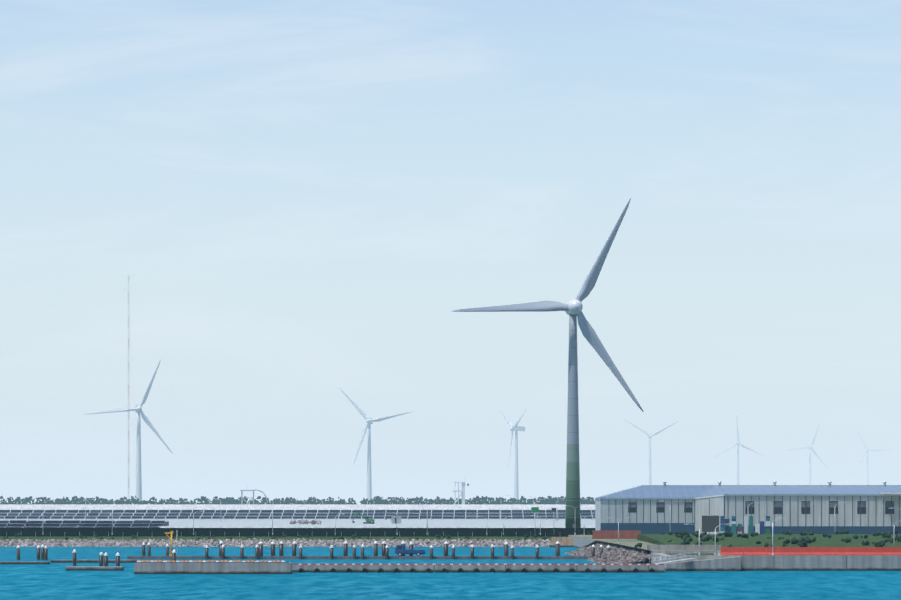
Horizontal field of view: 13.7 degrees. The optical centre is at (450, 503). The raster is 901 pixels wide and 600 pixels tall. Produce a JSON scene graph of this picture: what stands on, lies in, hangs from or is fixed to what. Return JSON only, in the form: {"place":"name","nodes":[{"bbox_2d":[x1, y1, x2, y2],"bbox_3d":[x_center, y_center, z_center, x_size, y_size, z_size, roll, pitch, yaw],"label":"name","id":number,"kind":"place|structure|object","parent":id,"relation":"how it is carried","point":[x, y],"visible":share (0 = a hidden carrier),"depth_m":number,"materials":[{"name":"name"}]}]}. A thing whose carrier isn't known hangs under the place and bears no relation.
{"place":"outdoors","nodes":[
{"label":"outdoors","id":0,"kind":"place"},
{"bbox_2d":[240,489,267,503],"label":"loading tower","id":1,"kind":"structure","parent":0,"point":[242,499],"depth_m":2184.49,"materials":[{"name":"silver metal"}]},
{"bbox_2d":[0,515,594,527],"bbox_3d":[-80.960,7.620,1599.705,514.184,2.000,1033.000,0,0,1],"label":"wall","id":2,"kind":"structure","parent":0,"point":[379,523],"depth_m":1241.14,"materials":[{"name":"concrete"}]},
{"bbox_2d":[0,510,594,519],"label":"solar panels","id":3,"kind":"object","parent":2,"relation":"on","point":[321,514],"visible":0.85,"depth_m":1506.65,"materials":[{"name":"black"}]},
{"bbox_2d":[289,515,401,523],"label":"yard clutter","id":4,"kind":"object","parent":2,"relation":"on","point":[396,519],"visible":0.96,"depth_m":1203.84,"materials":[{"name":"silver metal"}]},
{"bbox_2d":[352,512,374,523],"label":"excavator","id":5,"kind":"object","parent":2,"relation":"on","point":[369,521],"visible":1,"depth_m":1222.67,"materials":[{"name":"green metal"}]},
{"bbox_2d":[0,536,626,546],"bbox_3d":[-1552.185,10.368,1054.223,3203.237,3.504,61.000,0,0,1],"label":"shore","id":6,"kind":"structure","parent":0,"point":[42,538],"depth_m":1023.72,"materials":[{"name":"grey stone"}]},
{"bbox_2d":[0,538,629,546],"bbox_3d":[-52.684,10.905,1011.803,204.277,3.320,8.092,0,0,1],"label":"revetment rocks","id":7,"kind":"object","parent":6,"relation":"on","point":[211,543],"visible":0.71,"depth_m":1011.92,"materials":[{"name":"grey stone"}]},
{"bbox_2d":[531,507,555,512],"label":"road signs","id":8,"kind":"object","parent":6,"relation":"on","point":[534,509],"visible":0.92,"depth_m":1028.54,"materials":[{"name":"green metal"}]},
{"bbox_2d":[395,545,424,555],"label":"truck","id":9,"kind":"object","parent":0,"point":[399,550],"visible":1,"depth_m":781.92,"materials":[{"name":"blue metal"}]},
{"bbox_2d":[0,547,900,599],"bbox_3d":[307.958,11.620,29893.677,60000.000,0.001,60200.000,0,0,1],"label":"sea","id":10,"kind":"structure","parent":0,"point":[54,581],"depth_m":552.02,"materials":[{"name":"liquid"}]},
{"bbox_2d":[134,561,291,573],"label":"concrete pier","id":11,"kind":"structure","parent":10,"relation":"in","point":[212,567],"depth_m":616.70,"materials":[{"name":"concrete"}]},
{"bbox_2d":[0,556,599,570],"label":"walkway","id":12,"kind":"structure","parent":10,"relation":"in","point":[94,568],"depth_m":781.25,"materials":[{"name":"concrete"}]},
{"bbox_2d":[165,531,172,555],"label":"davit","id":13,"kind":"object","parent":12,"relation":"on","point":[171,533],"visible":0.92,"depth_m":783.35,"materials":[{"name":"yellow metal"}]},
{"bbox_2d":[16,541,649,565],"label":"pilings","id":14,"kind":"object","parent":10,"relation":"in","point":[258,551],"visible":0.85,"depth_m":780.97,"materials":[{"name":"black"}]},
{"bbox_2d":[292,564,663,572],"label":"pontoon","id":15,"kind":"object","parent":10,"relation":"on","point":[477,568],"visible":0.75,"depth_m":631.58,"materials":[{"name":"concrete"}]},
{"bbox_2d":[653,552,695,563],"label":"gangway","id":16,"kind":"object","parent":15,"relation":"on","point":[660,559],"visible":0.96,"depth_m":638.71,"materials":[{"name":"grey metal"}]},
{"bbox_2d":[0,0,900,503],"label":"sky","id":17,"kind":"structure","parent":0,"point":[296,202],"materials":[{"name":"blue"}]},
{"bbox_2d":[453,482,468,503],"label":"white tower","id":18,"kind":"structure","parent":0,"point":[462,491],"depth_m":2184.11,"materials":[{"name":"grey metal"}]},
{"bbox_2d":[689,549,743,550],"bbox_3d":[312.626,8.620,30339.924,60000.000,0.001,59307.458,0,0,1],"label":"railing","id":19,"kind":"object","parent":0,"point":[707,550],"depth_m":688.17,"materials":[{"name":"white metal"}]},
{"bbox_2d":[0,520,168,527],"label":"solar panels","id":20,"kind":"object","parent":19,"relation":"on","point":[79,524],"visible":0.56,"depth_m":1098.28,"materials":[{"name":"black"}]},
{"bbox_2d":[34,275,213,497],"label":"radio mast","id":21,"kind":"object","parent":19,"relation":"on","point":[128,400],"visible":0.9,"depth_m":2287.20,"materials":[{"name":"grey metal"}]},
{"bbox_2d":[84,359,172,501],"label":"turbine","id":22,"kind":"object","parent":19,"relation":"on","point":[138,408],"visible":0.9,"depth_m":2360.75,"materials":[{"name":"metal"}]},
{"bbox_2d":[0,504,594,514],"bbox_3d":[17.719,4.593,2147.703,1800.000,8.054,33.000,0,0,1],"label":"greenhouse","id":23,"kind":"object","parent":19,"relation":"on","point":[249,507],"visible":0.33,"depth_m":2143.79,"materials":[{"name":"white glass"}]},
{"bbox_2d":[0,496,594,503],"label":"tree belt","id":24,"kind":"object","parent":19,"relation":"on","point":[377,500],"visible":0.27,"depth_m":2214.55,"materials":[{"name":"green plant"}]},
{"bbox_2d":[0,528,594,536],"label":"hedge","id":25,"kind":"object","parent":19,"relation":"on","point":[408,532],"visible":0.56,"depth_m":1030.90,"materials":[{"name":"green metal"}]},
{"bbox_2d":[339,388,412,503],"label":"turbine","id":26,"kind":"object","parent":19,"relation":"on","point":[369,420],"visible":0.92,"depth_m":2844.34,"materials":[{"name":"metal"}]},
{"bbox_2d":[2,530,900,547],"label":"shrubs","id":27,"kind":"object","parent":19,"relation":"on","point":[802,542],"visible":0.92,"depth_m":818.87,"materials":[{"name":"green plant"}]},
{"bbox_2d":[42,495,900,554],"bbox_3d":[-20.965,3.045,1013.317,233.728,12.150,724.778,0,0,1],"label":"street lamps","id":28,"kind":"object","parent":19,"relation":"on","point":[512,516],"visible":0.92,"depth_m":1027.66,"materials":[{"name":"grey"}]},
{"bbox_2d":[500,410,525,501],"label":"turbine","id":29,"kind":"object","parent":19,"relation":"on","point":[515,427],"visible":0.88,"depth_m":3233.53,"materials":[{"name":"metal"}]},
{"bbox_2d":[452,198,643,527],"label":"turbine","id":30,"kind":"object","parent":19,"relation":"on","point":[572,309],"visible":0.98,"depth_m":1038.16,"materials":[{"name":"grey metal"}]},
{"bbox_2d":[625,420,677,484],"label":"turbine","id":31,"kind":"object","parent":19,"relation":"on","point":[649,444],"visible":0.83,"depth_m":4160.36,"materials":[{"name":"metal"}]},
{"bbox_2d":[702,515,718,533],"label":"sign board","id":32,"kind":"object","parent":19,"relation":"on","point":[710,523],"visible":0.83,"depth_m":900.67,"materials":[{"name":"grey metal"}]},
{"bbox_2d":[714,413,762,484],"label":"turbine","id":33,"kind":"object","parent":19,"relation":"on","point":[738,443],"visible":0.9,"depth_m":4449.87,"materials":[{"name":"metal"}]},
{"bbox_2d":[720,516,769,533],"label":"crates","id":34,"kind":"object","parent":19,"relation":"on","point":[725,526],"visible":0.73,"depth_m":906.08,"materials":[{"name":"teal plastic"}]},
{"bbox_2d":[595,481,900,533],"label":"warehouse","id":35,"kind":"structure","parent":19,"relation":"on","point":[863,509],"depth_m":922.50,"materials":[{"name":"grey metal"}]},
{"bbox_2d":[785,423,825,484],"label":"turbine","id":36,"kind":"object","parent":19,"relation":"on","point":[809,447],"visible":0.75,"depth_m":4849.09,"materials":[{"name":"metal"}]},
{"bbox_2d":[855,429,888,484],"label":"turbine","id":37,"kind":"object","parent":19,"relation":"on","point":[867,471],"visible":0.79,"depth_m":5287.64,"materials":[{"name":"metal"}]},
{"bbox_2d":[571,535,900,570],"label":"quay","id":38,"kind":"structure","parent":0,"point":[718,562],"depth_m":647.19,"materials":[{"name":"concrete"}]},
{"bbox_2d":[549,537,605,546],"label":"bulk bags","id":39,"kind":"object","parent":38,"relation":"on","point":[568,543],"visible":0.42,"depth_m":999.39,"materials":[{"name":"fabric"}]},
{"bbox_2d":[565,535,650,563],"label":"revetment","id":40,"kind":"object","parent":38,"relation":"on","point":[618,555],"visible":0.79,"depth_m":771.53,"materials":[{"name":"stone"}]},
{"bbox_2d":[592,530,900,554],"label":"grassy bank","id":41,"kind":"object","parent":38,"relation":"on","point":[734,540],"visible":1,"depth_m":789.21,"materials":[{"name":"green plant"}]},
{"bbox_2d":[721,547,900,554],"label":"red barriers","id":42,"kind":"object","parent":38,"relation":"on","point":[815,550],"visible":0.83,"depth_m":655.03,"materials":[{"name":"red plastic"}]}
]}

